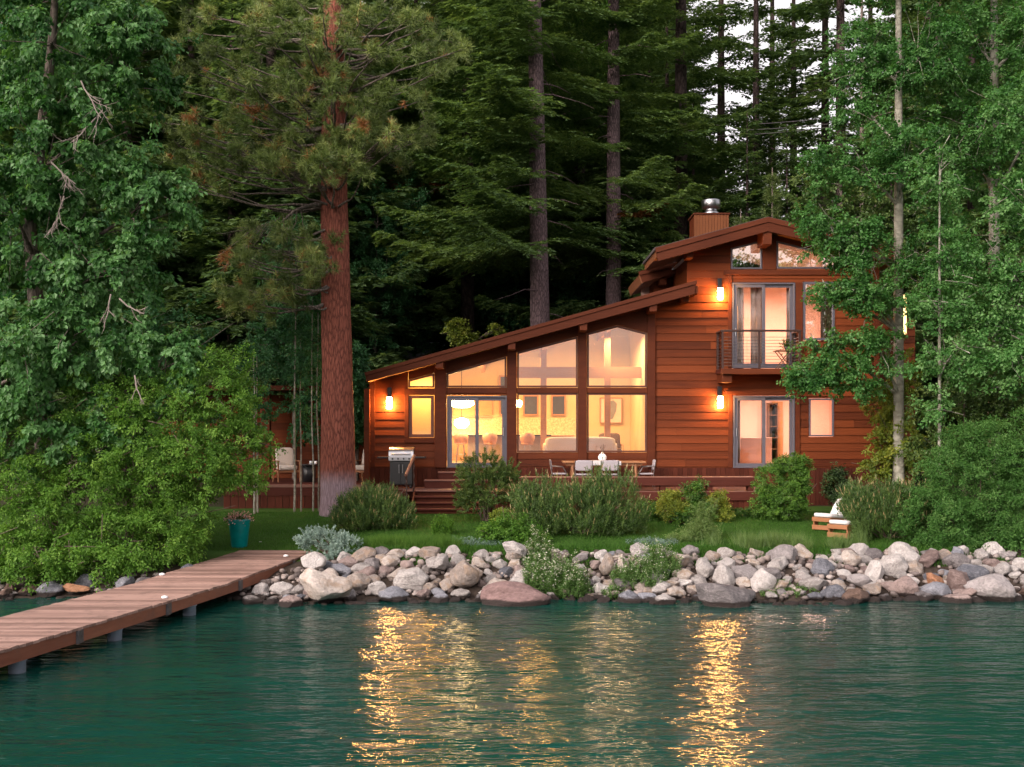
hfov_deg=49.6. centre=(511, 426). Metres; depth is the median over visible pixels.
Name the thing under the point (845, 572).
rock
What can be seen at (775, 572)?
rock
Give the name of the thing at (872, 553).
rock
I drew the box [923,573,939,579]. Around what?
rock
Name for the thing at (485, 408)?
wall cabinet
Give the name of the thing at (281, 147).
fir tree
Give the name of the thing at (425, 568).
rock
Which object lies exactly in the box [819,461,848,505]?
shrub
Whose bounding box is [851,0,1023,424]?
fir tree
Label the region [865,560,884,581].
boulder
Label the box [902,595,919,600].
rock
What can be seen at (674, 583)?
rock
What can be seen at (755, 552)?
rock
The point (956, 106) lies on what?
aspen tree
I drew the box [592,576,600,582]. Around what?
rock
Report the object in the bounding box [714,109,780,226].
fir tree
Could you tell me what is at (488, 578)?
rock
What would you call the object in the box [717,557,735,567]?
rock
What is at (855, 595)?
boulder
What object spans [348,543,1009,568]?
ground cover
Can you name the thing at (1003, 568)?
rock
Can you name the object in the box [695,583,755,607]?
boulder
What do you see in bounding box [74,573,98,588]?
rock
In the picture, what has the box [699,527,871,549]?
seeding grass
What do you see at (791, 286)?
sliding door
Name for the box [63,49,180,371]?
fir tree
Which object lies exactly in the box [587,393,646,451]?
window
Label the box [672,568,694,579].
rock
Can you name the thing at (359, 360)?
understory tree
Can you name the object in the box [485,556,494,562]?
rock
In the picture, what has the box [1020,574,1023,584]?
rock
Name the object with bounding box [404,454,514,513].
wooden steps
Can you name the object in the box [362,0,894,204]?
sky
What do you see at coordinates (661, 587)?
rock
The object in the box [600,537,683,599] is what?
flowering weed
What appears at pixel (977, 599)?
rock
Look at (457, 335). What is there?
yellow green bush
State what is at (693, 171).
fir tree
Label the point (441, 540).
tall grass
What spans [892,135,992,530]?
aspen tree
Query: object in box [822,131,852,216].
fir tree
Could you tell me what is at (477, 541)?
garden plant
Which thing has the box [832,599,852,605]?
rock
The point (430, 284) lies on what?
fir tree
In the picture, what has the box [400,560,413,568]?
rock
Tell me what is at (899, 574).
rock
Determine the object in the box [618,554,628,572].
boulder
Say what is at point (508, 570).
rock
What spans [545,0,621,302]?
fir tree
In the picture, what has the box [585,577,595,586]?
rock
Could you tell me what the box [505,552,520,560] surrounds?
rock
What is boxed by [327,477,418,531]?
shrub
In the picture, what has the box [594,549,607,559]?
rock
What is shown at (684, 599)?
rock
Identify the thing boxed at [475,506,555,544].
lawn shrub
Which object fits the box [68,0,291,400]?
fir tree
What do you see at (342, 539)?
sagebrush
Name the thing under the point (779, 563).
rock
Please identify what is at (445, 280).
fir tree
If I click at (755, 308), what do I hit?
curtain
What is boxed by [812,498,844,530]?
lounge chair
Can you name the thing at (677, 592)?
rock
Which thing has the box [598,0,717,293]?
fir tree
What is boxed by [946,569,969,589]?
boulder
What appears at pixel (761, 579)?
boulder
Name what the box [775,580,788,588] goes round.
rock
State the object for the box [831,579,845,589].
rock
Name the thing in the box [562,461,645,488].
outdoor table
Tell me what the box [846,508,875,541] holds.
garden plant
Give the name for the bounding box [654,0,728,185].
fir tree
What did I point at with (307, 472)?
side table
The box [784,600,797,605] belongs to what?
rock
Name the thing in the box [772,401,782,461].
inner door
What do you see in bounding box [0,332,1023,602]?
ground
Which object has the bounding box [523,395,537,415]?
back window
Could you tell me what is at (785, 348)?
potted plant
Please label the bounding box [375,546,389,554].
rock
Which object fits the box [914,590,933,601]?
rock
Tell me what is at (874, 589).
boulder
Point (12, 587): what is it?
rock
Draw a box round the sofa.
[543,437,616,449]
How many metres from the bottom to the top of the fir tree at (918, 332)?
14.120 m
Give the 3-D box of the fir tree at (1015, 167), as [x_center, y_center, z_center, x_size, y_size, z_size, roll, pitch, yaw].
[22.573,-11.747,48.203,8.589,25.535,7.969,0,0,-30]
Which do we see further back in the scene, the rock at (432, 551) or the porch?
the porch
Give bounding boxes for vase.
[598,452,606,460]
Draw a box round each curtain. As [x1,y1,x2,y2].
[733,288,743,368]
[738,401,740,462]
[751,288,761,368]
[786,288,790,368]
[821,287,831,337]
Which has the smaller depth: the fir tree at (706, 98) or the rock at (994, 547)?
the rock at (994, 547)
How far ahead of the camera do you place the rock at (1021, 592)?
21.89 m
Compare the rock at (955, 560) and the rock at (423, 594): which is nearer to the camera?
the rock at (423, 594)
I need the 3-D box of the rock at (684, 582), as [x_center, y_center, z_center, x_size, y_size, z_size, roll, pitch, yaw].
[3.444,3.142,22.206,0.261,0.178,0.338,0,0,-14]
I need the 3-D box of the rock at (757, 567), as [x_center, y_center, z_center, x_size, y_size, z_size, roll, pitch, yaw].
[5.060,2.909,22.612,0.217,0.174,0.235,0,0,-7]
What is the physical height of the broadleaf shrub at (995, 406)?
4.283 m
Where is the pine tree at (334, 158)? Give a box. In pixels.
[154,0,475,516]
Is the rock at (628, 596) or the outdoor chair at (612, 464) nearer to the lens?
the rock at (628, 596)
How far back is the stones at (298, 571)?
22.57 m
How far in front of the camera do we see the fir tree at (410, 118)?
48.59 m
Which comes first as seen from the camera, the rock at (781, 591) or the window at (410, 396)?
the rock at (781, 591)
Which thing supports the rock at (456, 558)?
on the ground at (218, 552)
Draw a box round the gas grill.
[377,447,425,487]
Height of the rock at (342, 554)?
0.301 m
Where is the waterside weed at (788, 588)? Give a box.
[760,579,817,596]
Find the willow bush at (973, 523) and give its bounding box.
[890,406,1023,557]
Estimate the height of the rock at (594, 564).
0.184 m
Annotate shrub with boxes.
[0,340,287,596]
[403,342,447,359]
[451,446,525,521]
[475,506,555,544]
[485,507,512,522]
[635,499,664,521]
[655,487,690,523]
[667,474,717,525]
[702,489,735,522]
[747,451,816,520]
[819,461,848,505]
[834,475,857,519]
[893,365,1023,517]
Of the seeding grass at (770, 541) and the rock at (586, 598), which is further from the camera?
the seeding grass at (770, 541)
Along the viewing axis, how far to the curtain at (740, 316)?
33.58 m
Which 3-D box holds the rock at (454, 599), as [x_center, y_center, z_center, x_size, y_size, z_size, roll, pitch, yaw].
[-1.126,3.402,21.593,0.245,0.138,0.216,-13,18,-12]
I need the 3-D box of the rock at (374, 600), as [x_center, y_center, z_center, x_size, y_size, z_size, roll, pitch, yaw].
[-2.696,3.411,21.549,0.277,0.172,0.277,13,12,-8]
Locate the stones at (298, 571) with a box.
[227,548,1023,604]
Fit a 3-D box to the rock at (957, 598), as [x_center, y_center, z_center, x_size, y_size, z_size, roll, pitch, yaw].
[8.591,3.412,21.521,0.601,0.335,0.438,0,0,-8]
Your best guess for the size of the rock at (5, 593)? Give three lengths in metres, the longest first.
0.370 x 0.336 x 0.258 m
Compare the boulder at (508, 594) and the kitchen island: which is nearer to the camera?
the boulder at (508, 594)
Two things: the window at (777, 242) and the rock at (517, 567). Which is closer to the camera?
the rock at (517, 567)
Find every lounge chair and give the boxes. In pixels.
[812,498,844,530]
[827,520,869,538]
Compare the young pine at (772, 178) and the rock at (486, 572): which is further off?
the young pine at (772, 178)
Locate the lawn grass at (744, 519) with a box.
[154,511,974,557]
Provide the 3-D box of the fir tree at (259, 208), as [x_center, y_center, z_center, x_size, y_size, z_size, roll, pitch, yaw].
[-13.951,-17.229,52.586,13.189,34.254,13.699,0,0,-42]
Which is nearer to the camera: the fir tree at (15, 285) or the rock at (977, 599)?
the rock at (977, 599)
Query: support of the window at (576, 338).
in the house
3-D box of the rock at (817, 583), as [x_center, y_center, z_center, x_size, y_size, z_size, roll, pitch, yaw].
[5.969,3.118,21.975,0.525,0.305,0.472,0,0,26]
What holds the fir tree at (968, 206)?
on the ground at (218, 552)
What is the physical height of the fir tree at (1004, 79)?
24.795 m
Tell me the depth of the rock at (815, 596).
21.45 m
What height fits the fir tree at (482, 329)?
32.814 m
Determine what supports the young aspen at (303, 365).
on the ground at (218, 552)
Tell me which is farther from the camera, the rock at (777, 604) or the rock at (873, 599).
the rock at (873, 599)
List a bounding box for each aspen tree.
[776,0,978,484]
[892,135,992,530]
[902,0,1023,513]
[949,72,1023,405]
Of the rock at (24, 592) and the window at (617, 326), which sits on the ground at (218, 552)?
the rock at (24, 592)
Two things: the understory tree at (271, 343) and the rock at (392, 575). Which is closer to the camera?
the rock at (392, 575)
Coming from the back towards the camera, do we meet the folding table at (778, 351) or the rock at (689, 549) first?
the folding table at (778, 351)
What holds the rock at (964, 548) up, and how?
on the ground at (218, 552)
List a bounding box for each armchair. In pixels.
[272,448,299,481]
[355,449,370,480]
[598,433,623,452]
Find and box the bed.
[741,438,771,462]
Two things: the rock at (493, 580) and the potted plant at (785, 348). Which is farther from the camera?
the potted plant at (785, 348)
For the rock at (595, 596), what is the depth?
21.81 m
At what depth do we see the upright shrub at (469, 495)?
28.75 m
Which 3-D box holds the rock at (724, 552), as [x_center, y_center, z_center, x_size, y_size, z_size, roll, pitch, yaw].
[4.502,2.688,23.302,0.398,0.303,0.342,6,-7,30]
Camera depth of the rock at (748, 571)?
22.31 m
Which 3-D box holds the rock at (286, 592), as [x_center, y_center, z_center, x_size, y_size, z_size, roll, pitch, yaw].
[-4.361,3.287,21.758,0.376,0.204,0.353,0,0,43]
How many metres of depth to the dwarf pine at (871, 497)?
25.44 m
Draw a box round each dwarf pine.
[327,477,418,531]
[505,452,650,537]
[840,470,936,540]
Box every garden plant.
[428,513,454,535]
[455,536,502,545]
[626,535,678,545]
[662,495,721,542]
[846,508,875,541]
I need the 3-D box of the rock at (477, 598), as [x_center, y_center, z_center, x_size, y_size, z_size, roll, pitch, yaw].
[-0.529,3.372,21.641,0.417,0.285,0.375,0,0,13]
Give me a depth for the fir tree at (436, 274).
64.21 m
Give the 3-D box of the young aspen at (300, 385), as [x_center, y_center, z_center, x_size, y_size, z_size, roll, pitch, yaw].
[-5.961,-0.173,31.394,1.375,5.257,1.315,0,0,0]
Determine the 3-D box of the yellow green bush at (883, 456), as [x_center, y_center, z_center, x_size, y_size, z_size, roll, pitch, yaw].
[10.226,0.202,29.815,2.176,4.676,2.123,0,0,0]
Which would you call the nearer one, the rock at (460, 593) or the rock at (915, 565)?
the rock at (460, 593)
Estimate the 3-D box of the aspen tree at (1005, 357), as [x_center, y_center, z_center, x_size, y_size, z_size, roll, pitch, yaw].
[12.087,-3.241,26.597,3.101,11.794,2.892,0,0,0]
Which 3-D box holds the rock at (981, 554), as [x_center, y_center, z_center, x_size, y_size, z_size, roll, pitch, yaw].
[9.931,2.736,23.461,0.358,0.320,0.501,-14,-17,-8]
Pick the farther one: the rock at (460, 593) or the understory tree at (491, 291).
the understory tree at (491, 291)
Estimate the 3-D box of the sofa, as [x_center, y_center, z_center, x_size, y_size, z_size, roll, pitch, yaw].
[2.215,0.690,36.413,2.420,0.720,1.075,0,0,0]
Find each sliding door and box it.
[447,396,506,467]
[732,283,794,367]
[733,396,794,467]
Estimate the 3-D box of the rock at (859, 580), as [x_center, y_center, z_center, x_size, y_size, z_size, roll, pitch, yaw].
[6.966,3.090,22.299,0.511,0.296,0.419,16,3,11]
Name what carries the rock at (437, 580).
on the ground at (218, 552)
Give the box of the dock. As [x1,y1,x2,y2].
[0,550,309,673]
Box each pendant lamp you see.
[452,371,473,407]
[454,408,468,427]
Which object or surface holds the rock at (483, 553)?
on the ground at (218, 552)
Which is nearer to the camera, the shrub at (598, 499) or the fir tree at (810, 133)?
the shrub at (598, 499)
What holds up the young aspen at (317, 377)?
on the ground at (218, 552)
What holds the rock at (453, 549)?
on the ground at (218, 552)
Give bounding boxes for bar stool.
[453,433,467,462]
[482,433,496,454]
[520,433,534,449]
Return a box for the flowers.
[224,510,254,525]
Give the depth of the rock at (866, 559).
23.03 m
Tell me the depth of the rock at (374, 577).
22.20 m
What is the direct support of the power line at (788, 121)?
attached to the fir tree at (681, 178)
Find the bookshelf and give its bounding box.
[766,403,777,460]
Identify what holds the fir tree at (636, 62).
on the ground at (218, 552)
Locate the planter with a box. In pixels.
[228,518,250,547]
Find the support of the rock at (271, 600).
on the ground at (218, 552)
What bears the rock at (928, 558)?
on the ground at (218, 552)
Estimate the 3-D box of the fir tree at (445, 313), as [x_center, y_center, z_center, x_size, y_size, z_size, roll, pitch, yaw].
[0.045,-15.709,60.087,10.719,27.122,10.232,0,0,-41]
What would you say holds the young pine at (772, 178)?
on the ground at (218, 552)
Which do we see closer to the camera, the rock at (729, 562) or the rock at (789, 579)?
the rock at (789, 579)
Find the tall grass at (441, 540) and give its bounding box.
[339,529,472,550]
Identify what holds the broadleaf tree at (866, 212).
on the ground at (218, 552)
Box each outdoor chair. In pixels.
[549,459,566,488]
[573,460,592,475]
[601,460,618,475]
[637,459,655,488]
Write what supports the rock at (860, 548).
on the ground at (218, 552)
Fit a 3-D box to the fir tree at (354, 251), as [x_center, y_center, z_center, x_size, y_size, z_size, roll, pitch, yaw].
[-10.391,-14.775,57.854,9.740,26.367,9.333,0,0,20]
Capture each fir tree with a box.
[0,0,172,452]
[0,0,190,459]
[7,0,250,474]
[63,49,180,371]
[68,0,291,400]
[88,3,221,334]
[118,0,413,422]
[137,0,353,370]
[153,0,290,420]
[197,2,359,353]
[206,0,453,394]
[260,10,385,350]
[346,0,448,341]
[346,0,606,342]
[362,0,443,288]
[370,0,662,474]
[378,0,451,342]
[384,0,520,347]
[415,1,623,352]
[422,34,601,353]
[422,44,522,293]
[473,0,727,327]
[505,0,648,327]
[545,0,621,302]
[549,0,670,306]
[589,0,730,241]
[597,0,675,131]
[597,0,786,295]
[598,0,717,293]
[650,0,800,229]
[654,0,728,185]
[662,65,729,240]
[698,0,823,219]
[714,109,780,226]
[725,0,833,205]
[731,0,834,216]
[736,123,774,218]
[739,0,913,215]
[751,0,892,211]
[760,124,805,220]
[784,166,807,210]
[807,2,906,200]
[811,131,868,235]
[814,0,1011,381]
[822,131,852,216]
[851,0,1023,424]
[876,126,947,464]
[884,0,1023,472]
[960,0,1023,417]
[978,1,1023,241]
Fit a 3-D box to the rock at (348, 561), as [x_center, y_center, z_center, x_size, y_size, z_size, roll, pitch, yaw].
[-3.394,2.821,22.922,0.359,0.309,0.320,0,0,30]
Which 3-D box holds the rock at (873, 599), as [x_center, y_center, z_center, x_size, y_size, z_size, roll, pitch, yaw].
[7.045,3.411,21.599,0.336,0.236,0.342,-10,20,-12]
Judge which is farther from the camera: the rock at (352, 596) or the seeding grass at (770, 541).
the seeding grass at (770, 541)
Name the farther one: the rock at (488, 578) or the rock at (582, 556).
the rock at (582, 556)
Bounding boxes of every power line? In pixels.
[688,123,831,130]
[698,127,830,136]
[717,117,831,125]
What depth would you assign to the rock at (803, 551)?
22.98 m
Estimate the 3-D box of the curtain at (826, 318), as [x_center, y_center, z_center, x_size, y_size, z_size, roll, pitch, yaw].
[9.540,-3.246,33.599,0.392,2.013,0.113,0,0,7]
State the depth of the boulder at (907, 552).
23.08 m
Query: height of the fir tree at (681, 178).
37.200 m
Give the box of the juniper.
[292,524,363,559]
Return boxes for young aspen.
[229,338,278,513]
[232,338,278,512]
[266,278,318,511]
[276,327,320,511]
[290,285,321,510]
[292,293,321,511]
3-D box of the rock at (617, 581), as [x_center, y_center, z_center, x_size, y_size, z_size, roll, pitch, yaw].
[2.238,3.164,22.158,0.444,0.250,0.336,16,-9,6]
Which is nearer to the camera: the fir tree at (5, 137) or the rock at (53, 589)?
the rock at (53, 589)
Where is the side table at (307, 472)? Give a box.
[302,464,317,481]
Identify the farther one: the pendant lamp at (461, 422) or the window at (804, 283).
the pendant lamp at (461, 422)
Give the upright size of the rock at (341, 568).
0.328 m
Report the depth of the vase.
31.91 m
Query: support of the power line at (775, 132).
attached to the fir tree at (681, 178)
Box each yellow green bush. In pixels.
[440,317,508,346]
[853,347,928,482]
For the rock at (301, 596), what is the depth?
21.45 m
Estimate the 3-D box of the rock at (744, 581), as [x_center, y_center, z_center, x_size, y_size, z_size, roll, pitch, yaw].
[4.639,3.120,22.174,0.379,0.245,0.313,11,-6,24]
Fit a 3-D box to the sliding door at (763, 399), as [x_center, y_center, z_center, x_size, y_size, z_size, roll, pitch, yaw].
[7.557,0.160,33.330,1.844,2.164,0.180,0,0,0]
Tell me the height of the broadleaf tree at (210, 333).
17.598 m
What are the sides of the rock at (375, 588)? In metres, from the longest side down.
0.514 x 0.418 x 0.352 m
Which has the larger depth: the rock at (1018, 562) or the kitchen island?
the kitchen island
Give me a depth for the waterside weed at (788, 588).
21.75 m
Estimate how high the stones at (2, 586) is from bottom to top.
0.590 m
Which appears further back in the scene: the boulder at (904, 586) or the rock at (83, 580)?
the rock at (83, 580)
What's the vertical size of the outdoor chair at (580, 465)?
0.850 m
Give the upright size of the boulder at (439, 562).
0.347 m
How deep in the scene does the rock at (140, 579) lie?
22.18 m
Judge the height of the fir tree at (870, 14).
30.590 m
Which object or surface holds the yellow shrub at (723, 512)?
on the ground at (218, 552)
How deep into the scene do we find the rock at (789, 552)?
22.84 m
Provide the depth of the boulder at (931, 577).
22.19 m
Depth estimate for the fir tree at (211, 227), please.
42.43 m
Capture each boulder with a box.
[63,583,89,594]
[299,568,351,602]
[301,551,326,569]
[393,567,428,591]
[426,553,448,569]
[449,559,478,587]
[480,581,550,606]
[599,553,614,575]
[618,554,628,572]
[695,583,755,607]
[696,558,713,577]
[712,563,734,585]
[750,568,776,591]
[841,550,861,565]
[841,588,869,603]
[863,582,881,596]
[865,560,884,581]
[880,553,908,575]
[886,576,918,596]
[887,542,920,562]
[920,581,951,599]
[926,573,943,583]
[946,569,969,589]
[963,573,1015,601]
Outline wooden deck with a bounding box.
[384,476,779,512]
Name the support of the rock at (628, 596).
on the ground at (218, 552)
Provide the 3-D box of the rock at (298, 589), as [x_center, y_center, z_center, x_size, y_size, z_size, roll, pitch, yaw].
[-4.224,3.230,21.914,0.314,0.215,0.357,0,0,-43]
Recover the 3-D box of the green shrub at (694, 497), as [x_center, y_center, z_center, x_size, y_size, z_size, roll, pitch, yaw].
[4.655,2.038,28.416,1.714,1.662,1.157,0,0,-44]
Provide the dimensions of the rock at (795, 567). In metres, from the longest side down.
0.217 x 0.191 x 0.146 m
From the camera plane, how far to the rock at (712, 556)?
23.14 m
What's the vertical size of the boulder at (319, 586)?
0.719 m
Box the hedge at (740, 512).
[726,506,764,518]
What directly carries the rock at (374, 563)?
on the ground at (218, 552)
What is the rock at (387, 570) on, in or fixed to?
on the ground at (218, 552)
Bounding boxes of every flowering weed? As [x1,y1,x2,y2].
[520,523,595,598]
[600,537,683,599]
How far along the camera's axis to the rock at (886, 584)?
22.17 m
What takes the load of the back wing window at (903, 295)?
in the house
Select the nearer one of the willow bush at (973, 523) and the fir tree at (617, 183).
the willow bush at (973, 523)
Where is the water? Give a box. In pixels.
[0,597,1023,766]
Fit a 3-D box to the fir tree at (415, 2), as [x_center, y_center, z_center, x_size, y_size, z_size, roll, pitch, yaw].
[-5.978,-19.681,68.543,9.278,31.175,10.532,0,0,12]
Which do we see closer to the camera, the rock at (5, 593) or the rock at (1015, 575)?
the rock at (5, 593)
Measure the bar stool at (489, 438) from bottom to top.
1.003 m
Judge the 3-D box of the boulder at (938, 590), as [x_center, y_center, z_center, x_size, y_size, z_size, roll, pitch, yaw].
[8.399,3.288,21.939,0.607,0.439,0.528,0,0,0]
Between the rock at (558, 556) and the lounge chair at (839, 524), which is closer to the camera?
the rock at (558, 556)
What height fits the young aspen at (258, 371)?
4.912 m
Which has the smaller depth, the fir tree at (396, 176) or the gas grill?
the gas grill
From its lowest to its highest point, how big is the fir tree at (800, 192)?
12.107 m
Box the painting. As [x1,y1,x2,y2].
[600,398,621,422]
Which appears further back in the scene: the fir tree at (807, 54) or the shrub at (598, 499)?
the fir tree at (807, 54)
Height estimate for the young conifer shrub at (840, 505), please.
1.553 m
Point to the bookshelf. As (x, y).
(769, 423)
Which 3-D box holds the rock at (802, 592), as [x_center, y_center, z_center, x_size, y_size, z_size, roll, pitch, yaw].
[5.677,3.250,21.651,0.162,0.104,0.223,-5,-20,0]
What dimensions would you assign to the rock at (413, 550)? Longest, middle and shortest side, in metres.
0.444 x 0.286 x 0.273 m
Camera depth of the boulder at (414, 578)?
21.94 m
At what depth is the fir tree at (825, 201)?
44.05 m
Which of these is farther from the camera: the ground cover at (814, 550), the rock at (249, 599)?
the ground cover at (814, 550)
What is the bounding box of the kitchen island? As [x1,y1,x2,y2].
[468,435,550,462]
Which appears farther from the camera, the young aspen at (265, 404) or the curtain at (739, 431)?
the curtain at (739, 431)
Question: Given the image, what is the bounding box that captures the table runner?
[591,460,620,464]
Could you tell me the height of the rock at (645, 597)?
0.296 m
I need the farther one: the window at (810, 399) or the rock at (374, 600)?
the window at (810, 399)
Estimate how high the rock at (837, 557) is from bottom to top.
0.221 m
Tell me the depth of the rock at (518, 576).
22.43 m
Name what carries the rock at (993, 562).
on the ground at (218, 552)
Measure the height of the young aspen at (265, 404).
4.880 m
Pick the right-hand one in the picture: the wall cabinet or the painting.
the painting
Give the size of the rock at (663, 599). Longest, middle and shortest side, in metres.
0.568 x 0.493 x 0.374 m
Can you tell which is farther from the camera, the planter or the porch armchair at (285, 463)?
the porch armchair at (285, 463)
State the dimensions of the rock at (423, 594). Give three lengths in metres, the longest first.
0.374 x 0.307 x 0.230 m
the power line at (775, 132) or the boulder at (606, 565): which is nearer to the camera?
the boulder at (606, 565)
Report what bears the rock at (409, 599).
on the ground at (218, 552)
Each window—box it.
[408,373,433,387]
[409,395,433,436]
[447,357,505,386]
[499,375,506,415]
[517,337,577,386]
[517,393,577,451]
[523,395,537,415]
[551,395,565,415]
[587,325,646,386]
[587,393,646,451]
[731,242,761,268]
[776,241,830,268]
[803,282,834,340]
[809,398,833,435]
[903,295,905,331]
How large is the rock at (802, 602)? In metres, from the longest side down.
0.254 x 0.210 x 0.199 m
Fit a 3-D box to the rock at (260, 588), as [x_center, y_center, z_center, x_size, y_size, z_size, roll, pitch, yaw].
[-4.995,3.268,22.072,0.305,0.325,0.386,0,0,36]
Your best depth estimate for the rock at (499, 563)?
22.91 m
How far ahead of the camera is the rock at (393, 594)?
21.52 m
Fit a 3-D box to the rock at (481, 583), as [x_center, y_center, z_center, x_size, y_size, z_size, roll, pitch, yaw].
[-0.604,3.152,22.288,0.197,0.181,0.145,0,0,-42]
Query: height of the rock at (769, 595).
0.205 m
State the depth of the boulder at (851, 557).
22.88 m
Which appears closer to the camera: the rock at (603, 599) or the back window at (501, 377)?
the rock at (603, 599)
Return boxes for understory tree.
[240,213,321,478]
[348,171,435,362]
[352,339,373,480]
[448,246,529,334]
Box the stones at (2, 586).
[0,569,232,600]
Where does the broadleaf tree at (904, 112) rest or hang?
on the ground at (218, 552)
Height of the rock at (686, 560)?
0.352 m
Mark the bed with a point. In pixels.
(750, 450)
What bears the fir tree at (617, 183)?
on the ground at (218, 552)
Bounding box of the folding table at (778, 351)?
[773,350,792,368]
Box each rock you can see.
[0,588,12,598]
[4,584,16,591]
[6,577,30,587]
[18,584,37,595]
[35,581,64,597]
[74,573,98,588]
[114,576,134,587]
[135,577,150,582]
[180,563,192,568]
[242,595,264,604]
[251,582,268,595]
[263,597,278,604]
[269,581,293,595]
[278,595,303,607]
[279,590,297,595]
[291,585,303,593]
[297,594,305,601]
[322,560,332,569]
[323,568,338,575]
[327,563,350,574]
[337,551,350,559]
[338,555,357,566]
[344,589,356,600]
[344,601,366,604]
[347,573,370,590]
[351,546,376,562]
[351,562,370,572]
[357,566,375,575]
[363,558,379,569]
[366,581,386,596]
[366,598,379,601]
[369,574,380,582]
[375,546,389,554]
[375,554,386,559]
[378,565,391,576]
[378,586,409,601]
[380,555,399,567]
[386,549,404,557]
[387,567,407,579]
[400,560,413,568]
[404,546,419,556]
[406,597,417,601]
[416,589,429,599]
[418,546,440,557]
[421,564,433,572]
[422,582,437,589]
[429,593,448,602]
[431,578,440,583]
[431,587,444,594]
[439,578,454,591]
[445,545,460,554]
[449,597,460,601]
[450,554,464,564]
[450,588,470,599]
[470,564,482,576]
[471,556,486,568]
[474,549,488,558]
[474,593,480,601]
[478,579,486,586]
[483,568,492,575]
[484,575,495,582]
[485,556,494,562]
[485,578,506,585]
[492,559,507,568]
[499,566,512,576]
[502,541,526,556]
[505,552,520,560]
[508,559,520,566]
[510,569,531,584]
[513,565,524,571]
[547,592,559,599]
[550,552,564,563]
[564,594,574,599]
[573,553,587,561]
[576,564,585,569]
[577,595,593,601]
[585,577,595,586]
[585,593,602,599]
[590,560,600,569]
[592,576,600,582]
[592,582,610,593]
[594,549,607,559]
[597,595,609,602]
[603,579,613,585]
[606,590,618,597]
[614,578,630,589]
[617,590,642,603]
[630,542,649,557]
[634,582,652,592]
[638,592,655,602]
[643,573,663,584]
[649,594,675,604]
[652,580,670,593]
[665,580,679,586]
[667,554,692,566]
[667,586,685,598]
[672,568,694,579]
[678,579,692,586]
[680,596,692,602]
[681,545,699,555]
[686,585,696,591]
[689,574,706,584]
[691,595,700,601]
[704,550,720,561]
[717,547,735,558]
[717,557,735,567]
[731,564,757,578]
[732,554,743,560]
[735,577,750,587]
[746,558,760,565]
[749,548,763,556]
[755,565,764,569]
[764,567,781,580]
[764,591,778,600]
[765,544,796,563]
[767,556,788,571]
[772,602,783,605]
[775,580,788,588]
[776,588,786,595]
[783,576,792,582]
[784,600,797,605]
[792,564,801,570]
[794,543,812,559]
[795,569,810,578]
[798,576,827,590]
[798,599,806,604]
[799,590,805,595]
[807,592,823,600]
[810,558,834,576]
[815,555,827,559]
[820,584,844,601]
[830,549,841,554]
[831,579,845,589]
[832,553,842,562]
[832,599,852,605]
[836,569,850,576]
[844,565,854,572]
[846,573,871,586]
[848,543,868,554]
[858,554,872,563]
[860,566,866,572]
[864,548,883,558]
[870,596,880,602]
[878,593,892,600]
[880,581,891,588]
[893,571,906,578]
[893,597,902,600]
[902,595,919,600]
[907,560,923,574]
[909,576,919,583]
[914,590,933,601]
[918,550,938,567]
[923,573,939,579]
[938,594,972,602]
[939,549,951,558]
[942,553,970,568]
[951,546,963,553]
[953,588,976,595]
[956,564,989,579]
[958,545,968,554]
[970,559,981,564]
[970,596,984,602]
[973,548,989,560]
[980,564,994,573]
[982,541,1005,554]
[982,558,999,566]
[994,562,1010,574]
[997,552,1016,559]
[1008,571,1020,578]
[1010,565,1020,571]
[1012,557,1023,570]
[1015,593,1023,601]
[1017,588,1023,598]
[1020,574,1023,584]
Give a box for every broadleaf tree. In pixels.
[0,0,227,490]
[769,165,1023,360]
[835,1,1023,220]
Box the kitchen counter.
[452,434,573,459]
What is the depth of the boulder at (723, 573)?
22.04 m
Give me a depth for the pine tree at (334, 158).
29.62 m
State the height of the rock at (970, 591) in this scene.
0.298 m
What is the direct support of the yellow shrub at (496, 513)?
on the ground at (218, 552)
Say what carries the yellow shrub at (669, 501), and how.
on the ground at (218, 552)
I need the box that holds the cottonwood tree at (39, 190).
[0,0,232,551]
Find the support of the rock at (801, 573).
on the ground at (218, 552)
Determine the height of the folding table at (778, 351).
0.552 m
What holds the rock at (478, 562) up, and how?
on the ground at (218, 552)
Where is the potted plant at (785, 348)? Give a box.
[779,338,793,354]
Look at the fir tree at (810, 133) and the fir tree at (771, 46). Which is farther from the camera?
the fir tree at (771, 46)
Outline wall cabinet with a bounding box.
[452,395,492,415]
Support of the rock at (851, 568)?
on the ground at (218, 552)
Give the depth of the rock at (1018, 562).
23.00 m
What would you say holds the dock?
on the ground at (218, 552)
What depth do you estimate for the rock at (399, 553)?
23.22 m
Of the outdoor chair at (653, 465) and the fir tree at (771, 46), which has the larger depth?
the fir tree at (771, 46)
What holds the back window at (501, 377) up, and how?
in the house
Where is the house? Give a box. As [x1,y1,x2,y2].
[365,198,914,505]
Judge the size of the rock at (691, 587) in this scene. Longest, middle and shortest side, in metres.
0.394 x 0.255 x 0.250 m
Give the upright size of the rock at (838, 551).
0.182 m
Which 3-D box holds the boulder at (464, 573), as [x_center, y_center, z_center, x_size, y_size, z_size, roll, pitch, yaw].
[-0.929,2.938,22.094,0.588,0.580,0.569,0,0,40]
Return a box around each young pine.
[732,209,747,225]
[760,167,785,220]
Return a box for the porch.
[140,386,373,508]
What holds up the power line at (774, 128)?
attached to the fir tree at (681, 178)
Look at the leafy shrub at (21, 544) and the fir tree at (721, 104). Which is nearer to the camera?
the leafy shrub at (21, 544)
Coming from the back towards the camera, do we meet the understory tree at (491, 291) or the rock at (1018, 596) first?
the understory tree at (491, 291)
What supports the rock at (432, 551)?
on the ground at (218, 552)
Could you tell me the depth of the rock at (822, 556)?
22.98 m

